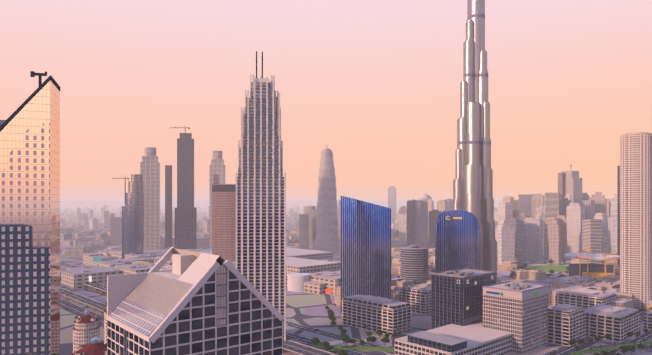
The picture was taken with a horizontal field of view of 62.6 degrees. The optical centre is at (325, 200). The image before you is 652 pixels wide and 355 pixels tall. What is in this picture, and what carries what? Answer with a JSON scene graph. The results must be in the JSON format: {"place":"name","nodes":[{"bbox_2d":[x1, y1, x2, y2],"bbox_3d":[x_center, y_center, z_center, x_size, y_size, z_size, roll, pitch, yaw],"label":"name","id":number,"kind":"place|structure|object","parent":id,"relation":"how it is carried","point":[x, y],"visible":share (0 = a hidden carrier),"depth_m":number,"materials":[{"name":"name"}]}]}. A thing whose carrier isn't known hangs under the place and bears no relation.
{"place":"outdoors","nodes":[
{"label":"outdoors","id":0,"kind":"place"},
{"bbox_2d":[60,298,103,327],"bbox_3d":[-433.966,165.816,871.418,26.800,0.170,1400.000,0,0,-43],"label":"road","id":1,"kind":"structure","parent":0,"point":[71,308],"depth_m":808.49,"materials":[{"name":"grey asphalt"}]},
{"bbox_2d":[72,310,99,352],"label":"building","id":2,"kind":"structure","parent":0,"point":[86,329],"depth_m":511.97,"materials":[{"name":"beige concrete"}]},
{"bbox_2d":[71,337,106,354],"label":"domed roof","id":3,"kind":"structure","parent":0,"point":[95,346],"depth_m":437.72,"materials":[{"name":"red tile"}]},
{"bbox_2d":[165,165,171,247],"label":"tower","id":4,"kind":"structure","parent":0,"point":[168,206],"depth_m":1609.48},
{"bbox_2d":[106,247,282,354],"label":"gable building","id":5,"kind":"structure","parent":0,"point":[194,303],"depth_m":188.18,"materials":[{"name":"beige concrete"}]},
{"bbox_2d":[60,262,394,354],"bbox_3d":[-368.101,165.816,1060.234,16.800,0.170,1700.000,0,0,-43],"label":"road","id":6,"kind":"structure","parent":0,"point":[327,334],"depth_m":668.71,"materials":[{"name":"grey asphalt"}]},
{"bbox_2d":[286,322,320,333],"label":"road cars","id":7,"kind":"object","parent":6,"relation":"on","point":[317,332],"depth_m":683.25,"materials":[{"name":"silver metal"}]},
{"bbox_2d":[299,214,308,249],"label":"tower","id":8,"kind":"structure","parent":0,"point":[303,231],"depth_m":1746.87,"materials":[{"name":"grey concrete"}]},
{"bbox_2d":[311,145,339,252],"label":"skyscraper","id":9,"kind":"structure","parent":0,"point":[327,239],"depth_m":1703.71,"materials":[{"name":"white glass"}]},
{"bbox_2d":[286,332,365,354],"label":"boulevard road","id":10,"kind":"structure","parent":0,"point":[306,340],"depth_m":630.79,"materials":[{"name":"grey asphalt"}]},
{"bbox_2d":[60,201,651,354],"bbox_3d":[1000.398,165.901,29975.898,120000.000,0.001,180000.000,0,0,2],"label":"ground","id":11,"kind":"structure","parent":0,"point":[307,309],"depth_m":801.36,"materials":[{"name":"grey concrete"}]},
{"bbox_2d":[0,80,59,354],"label":"tower","id":12,"kind":"structure","parent":11,"relation":"on","point":[30,228],"depth_m":265.66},
{"bbox_2d":[0,71,59,131],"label":"roof crane","id":13,"kind":"object","parent":12,"relation":"on","point":[28,99],"visible":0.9,"depth_m":266.09,"materials":[{"name":"metal"}]},
{"bbox_2d":[60,287,106,312],"bbox_3d":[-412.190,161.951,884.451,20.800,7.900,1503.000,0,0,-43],"label":"viaduct road","id":14,"kind":"structure","parent":11,"relation":"on","point":[94,304],"depth_m":852.05,"materials":[{"name":"concrete"}]},
{"bbox_2d":[103,303,106,343],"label":"building","id":15,"kind":"structure","parent":11,"relation":"on","point":[105,327],"depth_m":554.05,"materials":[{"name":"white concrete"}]},
{"bbox_2d":[110,217,121,245],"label":"building","id":16,"kind":"structure","parent":11,"relation":"on","point":[115,231],"depth_m":1919.52,"materials":[{"name":"grey concrete"}]},
{"bbox_2d":[122,174,143,258],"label":"skyscraper","id":17,"kind":"structure","parent":11,"relation":"on","point":[133,225],"depth_m":1294.33,"materials":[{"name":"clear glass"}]},
{"bbox_2d":[112,176,128,204],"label":"crane","id":18,"kind":"object","parent":17,"relation":"on","point":[125,186],"visible":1,"depth_m":1299.97,"materials":[{"name":"metal"}]},
{"bbox_2d":[60,230,209,256],"bbox_3d":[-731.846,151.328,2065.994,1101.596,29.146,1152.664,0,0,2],"label":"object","id":19,"kind":"object","parent":11,"relation":"on","point":[76,250],"visible":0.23,"depth_m":1840.30,"materials":[{"name":"grey concrete"}]},
{"bbox_2d":[123,261,154,264],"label":"building","id":20,"kind":"structure","parent":11,"relation":"on","point":[134,262],"depth_m":1153.82,"materials":[{"name":"white concrete"}]},
{"bbox_2d":[74,234,209,250],"bbox_3d":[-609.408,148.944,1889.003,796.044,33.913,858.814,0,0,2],"label":"blocks","id":21,"kind":"structure","parent":11,"relation":"on","point":[92,238],"depth_m":2014.76,"materials":[{"name":"grey concrete"}]},
{"bbox_2d":[61,250,235,289],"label":"low-rise buildings","id":22,"kind":"structure","parent":11,"relation":"on","point":[99,272],"depth_m":1072.12,"materials":[{"name":"beige concrete"}]},
{"bbox_2d":[93,257,101,262],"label":"mall teal fascia","id":23,"kind":"structure","parent":22,"relation":"attached to","point":[96,259],"depth_m":1190.71,"materials":[{"name":"teal paint"}]},
{"bbox_2d":[140,147,159,249],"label":"skyscraper","id":24,"kind":"structure","parent":11,"relation":"on","point":[150,168],"depth_m":1410.82,"materials":[{"name":"grey concrete"}]},
{"bbox_2d":[109,247,197,258],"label":"buildings","id":25,"kind":"structure","parent":11,"relation":"on","point":[118,254],"depth_m":1375.71,"materials":[{"name":"beige concrete"}]},
{"bbox_2d":[161,265,171,268],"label":"low-rise building","id":26,"kind":"structure","parent":11,"relation":"on","point":[168,267],"depth_m":1019.24,"materials":[{"name":"white concrete"}]},
{"bbox_2d":[60,204,303,239],"bbox_3d":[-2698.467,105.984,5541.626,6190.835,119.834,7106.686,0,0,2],"label":"cream building","id":27,"kind":"structure","parent":11,"relation":"on","point":[206,226],"depth_m":2885.87,"materials":[{"name":"beige concrete"}]},
{"bbox_2d":[160,238,209,247],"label":"building","id":28,"kind":"structure","parent":11,"relation":"on","point":[203,242],"depth_m":1647.55,"materials":[{"name":"grey concrete"}]},
{"bbox_2d":[175,133,196,248],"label":"tower","id":29,"kind":"structure","parent":11,"relation":"on","point":[185,223],"depth_m":1439.13,"materials":[{"name":"grey concrete"}]},
{"bbox_2d":[60,204,316,245],"bbox_3d":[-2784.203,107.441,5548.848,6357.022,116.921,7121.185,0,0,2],"label":"city","id":30,"kind":"object","parent":11,"relation":"on","point":[80,216],"depth_m":3233.57},
{"bbox_2d":[60,204,316,245],"bbox_3d":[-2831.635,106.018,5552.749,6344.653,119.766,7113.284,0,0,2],"label":"distant buildings","id":31,"kind":"structure","parent":11,"relation":"on","point":[81,228],"depth_m":3854.06,"materials":[{"name":"grey concrete"}]},
{"bbox_2d":[60,271,336,354],"bbox_3d":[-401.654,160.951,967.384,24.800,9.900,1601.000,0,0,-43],"label":"viaduct road","id":32,"kind":"structure","parent":11,"relation":"on","point":[295,347],"depth_m":572.38,"materials":[{"name":"concrete"}]},
{"bbox_2d":[210,151,224,248],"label":"skyscraper","id":33,"kind":"structure","parent":11,"relation":"on","point":[217,165],"depth_m":1464.47,"materials":[{"name":"grey concrete"}]},
{"bbox_2d":[212,174,235,261],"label":"building","id":34,"kind":"structure","parent":11,"relation":"on","point":[224,221],"depth_m":1144.03,"materials":[{"name":"brown concrete"}]},
{"bbox_2d":[160,247,332,259],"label":"mall","id":35,"kind":"structure","parent":11,"relation":"on","point":[316,254],"depth_m":1348.64},
{"bbox_2d":[236,51,285,340],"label":"deco tower","id":36,"kind":"structure","parent":11,"relation":"on","point":[260,223],"depth_m":596.13,"materials":[{"name":"grey concrete"}]},
{"bbox_2d":[287,273,310,291],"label":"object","id":37,"kind":"object","parent":11,"relation":"on","point":[295,282],"visible":0.17,"depth_m":976.01,"materials":[{"name":"white concrete"}]},
{"bbox_2d":[304,206,314,213],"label":"tower","id":38,"kind":"structure","parent":11,"relation":"on","point":[306,208],"depth_m":1998.16,"materials":[{"name":"grey concrete"}]},
{"bbox_2d":[307,210,316,249],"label":"tower","id":39,"kind":"structure","parent":11,"relation":"on","point":[312,223],"depth_m":1795.10,"materials":[{"name":"grey concrete"}]},
{"bbox_2d":[286,257,339,273],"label":"mall","id":40,"kind":"structure","parent":11,"relation":"on","point":[297,265],"depth_m":1051.44},
{"bbox_2d":[286,256,340,295],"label":"low-rise building","id":41,"kind":"structure","parent":11,"relation":"on","point":[319,283],"depth_m":964.53,"materials":[{"name":"beige concrete"}]},
{"bbox_2d":[325,288,331,293],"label":"orange screen","id":42,"kind":"object","parent":41,"relation":"attached to","point":[328,290],"visible":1,"depth_m":872.07,"materials":[{"name":"orange plastic"}]},
{"bbox_2d":[297,200,340,230],"bbox_3d":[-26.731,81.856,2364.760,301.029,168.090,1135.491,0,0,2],"label":"cluster","id":43,"kind":"object","parent":11,"relation":"on","point":[339,211],"depth_m":1807.50,"materials":[{"name":"grey concrete"}]},
{"bbox_2d":[311,337,347,354],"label":"trees","id":44,"kind":"object","parent":11,"relation":"on","point":[325,344],"visible":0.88,"depth_m":578.28,"materials":[{"name":"green plant"}]},
{"bbox_2d":[325,306,347,336],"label":"trees","id":45,"kind":"object","parent":11,"relation":"on","point":[331,316],"visible":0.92,"depth_m":711.87,"materials":[{"name":"green plant"}]},
{"bbox_2d":[340,223,340,258],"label":"tower","id":46,"kind":"structure","parent":11,"relation":"on","point":[340,240],"depth_m":1493.92,"materials":[{"name":"grey concrete"}]},
{"bbox_2d":[341,196,390,312],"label":"skyscraper","id":47,"kind":"structure","parent":11,"relation":"on","point":[365,248],"depth_m":774.78,"materials":[{"name":"blue glass"}]},
{"bbox_2d":[341,335,394,346],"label":"trees","id":48,"kind":"object","parent":11,"relation":"on","point":[346,339],"visible":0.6,"depth_m":605.12,"materials":[{"name":"green plant"}]},
{"bbox_2d":[303,209,434,245],"bbox_3d":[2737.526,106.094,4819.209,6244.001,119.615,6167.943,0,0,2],"label":"distant buildings","id":49,"kind":"structure","parent":11,"relation":"on","point":[396,222],"depth_m":3040.22,"materials":[{"name":"grey concrete"}]},
{"bbox_2d":[341,294,411,335],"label":"office building","id":50,"kind":"structure","parent":11,"relation":"on","point":[379,313],"depth_m":678.65,"materials":[{"name":"concrete"}]},
{"bbox_2d":[340,325,414,334],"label":"trees","id":51,"kind":"object","parent":11,"relation":"on","point":[374,330],"visible":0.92,"depth_m":664.77,"materials":[{"name":"green plant"}]},
{"bbox_2d":[334,274,430,305],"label":"blocks","id":52,"kind":"structure","parent":11,"relation":"on","point":[397,282],"depth_m":934.41,"materials":[{"name":"beige concrete"}]},
{"bbox_2d":[366,331,406,337],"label":"trees","id":53,"kind":"object","parent":11,"relation":"on","point":[380,333],"visible":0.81,"depth_m":639.95,"materials":[{"name":"green plant"}]},
{"bbox_2d":[388,186,395,217],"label":"tower","id":54,"kind":"structure","parent":11,"relation":"on","point":[392,197],"depth_m":4177.29,"materials":[{"name":"grey concrete"}]},
{"bbox_2d":[309,205,497,246],"bbox_3d":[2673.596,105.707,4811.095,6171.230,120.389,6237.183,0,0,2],"label":"city","id":55,"kind":"object","parent":11,"relation":"on","point":[395,243],"depth_m":2386.74},
{"bbox_2d":[407,201,413,245],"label":"tower","id":56,"kind":"structure","parent":11,"relation":"on","point":[410,222],"depth_m":1874.26,"materials":[{"name":"grey concrete"}]},
{"bbox_2d":[391,246,434,279],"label":"buildings","id":57,"kind":"structure","parent":11,"relation":"on","point":[396,261],"depth_m":1340.21,"materials":[{"name":"beige concrete"}]},
{"bbox_2d":[401,245,427,283],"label":"drum building","id":58,"kind":"structure","parent":11,"relation":"on","point":[414,262],"depth_m":990.86,"materials":[{"name":"grey concrete"}]},
{"bbox_2d":[399,285,430,314],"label":"office building","id":59,"kind":"structure","parent":11,"relation":"on","point":[417,298],"depth_m":790.83,"materials":[{"name":"concrete"}]},
{"bbox_2d":[400,195,431,213],"bbox_3d":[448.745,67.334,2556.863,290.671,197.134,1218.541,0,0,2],"label":"cluster band","id":60,"kind":"object","parent":11,"relation":"on","point":[403,209],"visible":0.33,"depth_m":2073.39,"materials":[{"name":"grey concrete"}]},
{"bbox_2d":[411,200,427,246],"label":"tower","id":61,"kind":"structure","parent":11,"relation":"on","point":[420,223],"depth_m":1877.64,"materials":[{"name":"grey concrete"}]},
{"bbox_2d":[399,198,452,244],"bbox_3d":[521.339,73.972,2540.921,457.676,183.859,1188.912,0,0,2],"label":"cluster","id":62,"kind":"object","parent":11,"relation":"on","point":[403,228],"depth_m":2012.18,"materials":[{"name":"grey concrete"}]},
{"bbox_2d":[429,209,441,244],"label":"tower","id":63,"kind":"structure","parent":11,"relation":"on","point":[434,214],"depth_m":1983.07,"materials":[{"name":"grey concrete"}]},
{"bbox_2d":[427,199,448,211],"bbox_3d":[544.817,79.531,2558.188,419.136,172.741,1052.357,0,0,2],"label":"cluster","id":64,"kind":"object","parent":11,"relation":"on","point":[442,205],"visible":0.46,"depth_m":2388.25,"materials":[{"name":"grey concrete"}]},
{"bbox_2d":[395,321,511,354],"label":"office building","id":65,"kind":"structure","parent":11,"relation":"on","point":[479,338],"depth_m":562.61,"materials":[{"name":"white concrete"}]},
{"bbox_2d":[408,331,466,351],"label":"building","id":66,"kind":"structure","parent":65,"relation":"on","point":[439,342],"depth_m":530.60,"materials":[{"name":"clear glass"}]},
{"bbox_2d":[435,210,479,271],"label":"skyscraper","id":67,"kind":"structure","parent":11,"relation":"on","point":[457,243],"depth_m":888.69,"materials":[{"name":"blue glass"}]},
{"bbox_2d":[431,268,495,328],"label":"office building","id":68,"kind":"structure","parent":11,"relation":"on","point":[455,303],"depth_m":635.54,"materials":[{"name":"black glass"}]},
{"bbox_2d":[453,0,496,282],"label":"skyscraper","id":69,"kind":"structure","parent":11,"relation":"on","point":[473,187],"depth_m":973.61,"materials":[{"name":"silver metal"}]},
{"bbox_2d":[315,340,651,354],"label":"lawn verges","id":70,"kind":"structure","parent":11,"relation":"on","point":[387,349],"depth_m":600.54,"materials":[{"name":"green plant"}]},
{"bbox_2d":[504,218,523,262],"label":"tower","id":71,"kind":"structure","parent":11,"relation":"on","point":[517,224],"depth_m":1421.03,"materials":[{"name":"grey concrete"}]},
{"bbox_2d":[483,281,547,354],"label":"office building","id":72,"kind":"structure","parent":11,"relation":"on","point":[518,311],"depth_m":594.47,"materials":[{"name":"beige concrete"}]},
{"bbox_2d":[486,291,537,295],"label":"building signs","id":73,"kind":"object","parent":72,"relation":"attached to","point":[535,293],"visible":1,"depth_m":597.94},
{"bbox_2d":[518,194,533,217],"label":"tower","id":74,"kind":"structure","parent":11,"relation":"on","point":[525,204],"depth_m":1968.54,"materials":[{"name":"grey concrete"}]},
{"bbox_2d":[524,218,542,260],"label":"tower","id":75,"kind":"structure","parent":11,"relation":"on","point":[533,239],"depth_m":1473.82,"materials":[{"name":"grey concrete"}]},
{"bbox_2d":[510,259,568,278],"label":"park trees","id":76,"kind":"object","parent":11,"relation":"on","point":[523,266],"visible":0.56,"depth_m":1242.19,"materials":[{"name":"green plant"}]},
{"bbox_2d":[549,225,560,265],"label":"tower","id":77,"kind":"structure","parent":11,"relation":"on","point":[555,243],"depth_m":1372.46,"materials":[{"name":"beige concrete"}]},
{"bbox_2d":[517,194,594,218],"bbox_3d":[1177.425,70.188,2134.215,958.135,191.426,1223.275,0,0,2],"label":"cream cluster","id":78,"kind":"object","parent":11,"relation":"on","point":[538,201],"visible":0.08,"depth_m":1776.77,"materials":[{"name":"beige concrete"}]},
{"bbox_2d":[495,193,616,263],"bbox_3d":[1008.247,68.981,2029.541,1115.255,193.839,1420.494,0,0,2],"label":"cluster","id":79,"kind":"object","parent":11,"relation":"on","point":[505,236],"depth_m":1504.68,"materials":[{"name":"grey concrete"}]},
{"bbox_2d":[504,195,610,259],"bbox_3d":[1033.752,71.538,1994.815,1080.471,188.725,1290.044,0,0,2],"label":"buildings","id":80,"kind":"structure","parent":11,"relation":"on","point":[562,220],"depth_m":1492.88,"materials":[{"name":"grey concrete"}]},
{"bbox_2d":[497,253,619,280],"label":"low-rise buildings","id":81,"kind":"structure","parent":11,"relation":"on","point":[522,274],"depth_m":1141.91,"materials":[{"name":"beige concrete"}]},
{"bbox_2d":[514,192,607,263],"bbox_3d":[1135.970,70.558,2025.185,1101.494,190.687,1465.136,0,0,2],"label":"buildings","id":82,"kind":"structure","parent":11,"relation":"on","point":[592,234],"depth_m":1319.66,"materials":[{"name":"grey concrete"}]},
{"bbox_2d":[558,173,563,199],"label":"tower","id":83,"kind":"structure","parent":11,"relation":"on","point":[561,184],"depth_m":1859.93,"materials":[{"name":"grey concrete"}]},
{"bbox_2d":[548,304,585,346],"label":"office building","id":84,"kind":"structure","parent":11,"relation":"on","point":[566,323],"depth_m":619.74,"materials":[{"name":"concrete"}]},
{"bbox_2d":[561,171,581,202],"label":"tower","id":85,"kind":"structure","parent":11,"relation":"on","point":[572,183],"depth_m":1854.40,"materials":[{"name":"grey concrete"}]},
{"bbox_2d":[566,203,584,260],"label":"tower","id":86,"kind":"structure","parent":11,"relation":"on","point":[575,214],"depth_m":1470.22,"materials":[{"name":"grey concrete"}]},
{"bbox_2d":[572,338,579,349],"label":"street trees","id":87,"kind":"object","parent":11,"relation":"on","point":[575,340],"visible":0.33,"depth_m":607.90,"materials":[{"name":"green plant"}]},
{"bbox_2d":[576,256,589,275],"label":"crane","id":88,"kind":"object","parent":11,"relation":"on","point":[579,262],"visible":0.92,"depth_m":1046.14,"materials":[{"name":"metal"}]},
{"bbox_2d":[555,288,617,308],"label":"office building","id":89,"kind":"structure","parent":11,"relation":"on","point":[584,298],"depth_m":778.07,"materials":[{"name":"concrete"}]},
{"bbox_2d":[591,192,606,215],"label":"tower","id":90,"kind":"structure","parent":11,"relation":"on","point":[599,199],"depth_m":1762.50,"materials":[{"name":"grey concrete"}]},
{"bbox_2d":[548,275,651,311],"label":"blocks","id":91,"kind":"structure","parent":11,"relation":"on","point":[608,283],"depth_m":892.89,"materials":[{"name":"beige concrete"}]},
{"bbox_2d":[594,213,607,253],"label":"tower","id":92,"kind":"structure","parent":11,"relation":"on","point":[603,217],"depth_m":1362.27,"materials":[{"name":"grey concrete"}]},
{"bbox_2d":[567,327,651,347],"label":"street trees","id":93,"kind":"object","parent":11,"relation":"on","point":[581,341],"visible":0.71,"depth_m":621.98,"materials":[{"name":"green plant"}]},
{"bbox_2d":[609,202,610,217],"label":"tower","id":94,"kind":"structure","parent":11,"relation":"on","point":[609,209],"depth_m":1882.57,"materials":[{"name":"grey concrete"}]},
{"bbox_2d":[584,304,640,342],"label":"office building","id":95,"kind":"structure","parent":11,"relation":"on","point":[616,323],"depth_m":646.23,"materials":[{"name":"concrete"}]},
{"bbox_2d":[608,255,617,274],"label":"crane","id":96,"kind":"object","parent":11,"relation":"on","point":[614,258],"visible":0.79,"depth_m":1057.90,"materials":[{"name":"metal"}]},
{"bbox_2d":[611,216,616,253],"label":"tower","id":97,"kind":"structure","parent":11,"relation":"on","point":[614,235],"depth_m":1471.49,"materials":[{"name":"beige concrete"}]},
{"bbox_2d":[589,338,646,350],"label":"palms","id":98,"kind":"object","parent":11,"relation":"on","point":[635,342],"visible":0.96,"depth_m":593.20,"materials":[{"name":"green plant"}]},
{"bbox_2d":[617,166,619,264],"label":"tower","id":99,"kind":"structure","parent":11,"relation":"on","point":[618,212],"depth_m":1223.31,"materials":[{"name":"grey concrete"}]},
{"bbox_2d":[592,343,651,354],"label":"street trees","id":100,"kind":"object","parent":11,"relation":"on","point":[631,348],"visible":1,"depth_m":569.62,"materials":[{"name":"green plant"}]},
{"bbox_2d":[620,132,651,308],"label":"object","id":101,"kind":"structure","parent":11,"relation":"on","point":[636,214],"depth_m":825.02,"materials":[{"name":"beige concrete"}]},
{"bbox_2d":[643,310,651,329],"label":"office building","id":102,"kind":"structure","parent":11,"relation":"on","point":[647,316],"depth_m":691.25,"materials":[{"name":"concrete"}]},
{"bbox_2d":[537,206,544,214],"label":"tower","id":103,"kind":"structure","parent":0,"point":[540,209],"depth_m":1675.49,"materials":[{"name":"grey concrete"}]},
{"bbox_2d":[518,265,567,271],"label":"park lawn","id":104,"kind":"structure","parent":0,"point":[548,268],"depth_m":1307.12,"materials":[{"name":"green plant"}]},
{"bbox_2d":[544,217,558,260],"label":"tower","id":105,"kind":"structure","parent":0,"point":[548,221],"depth_m":1477.16,"materials":[{"name":"grey concrete"}]},
{"bbox_2d":[564,253,619,278],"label":"opera house","id":106,"kind":"structure","parent":0,"point":[597,271],"depth_m":1089.14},
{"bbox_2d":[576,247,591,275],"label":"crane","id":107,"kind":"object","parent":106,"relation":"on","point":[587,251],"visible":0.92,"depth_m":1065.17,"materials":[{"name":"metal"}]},
{"bbox_2d":[602,251,614,274],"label":"crane","id":108,"kind":"object","parent":106,"relation":"on","point":[605,259],"visible":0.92,"depth_m":1053.58,"materials":[{"name":"metal"}]},
{"bbox_2d":[542,310,645,354],"bbox_3d":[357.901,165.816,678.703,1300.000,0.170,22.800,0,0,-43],"label":"boulevard road","id":109,"kind":"structure","parent":0,"point":[562,350],"depth_m":605.10,"materials":[{"name":"grey asphalt"}]},
{"bbox_2d":[586,339,651,352],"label":"street","id":110,"kind":"structure","parent":0,"point":[612,343],"depth_m":617.70,"materials":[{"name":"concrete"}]},
{"bbox_2d":[609,330,651,354],"bbox_3d":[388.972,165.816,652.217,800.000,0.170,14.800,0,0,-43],"label":"street","id":111,"kind":"structure","parent":0,"point":[644,335],"depth_m":639.91,"materials":[{"name":"grey asphalt"}]},
{"bbox_2d":[616,336,648,354],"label":"street cars","id":112,"kind":"object","parent":111,"relation":"on","point":[628,343],"depth_m":615.42,"materials":[{"name":"silver metal"}]}
]}

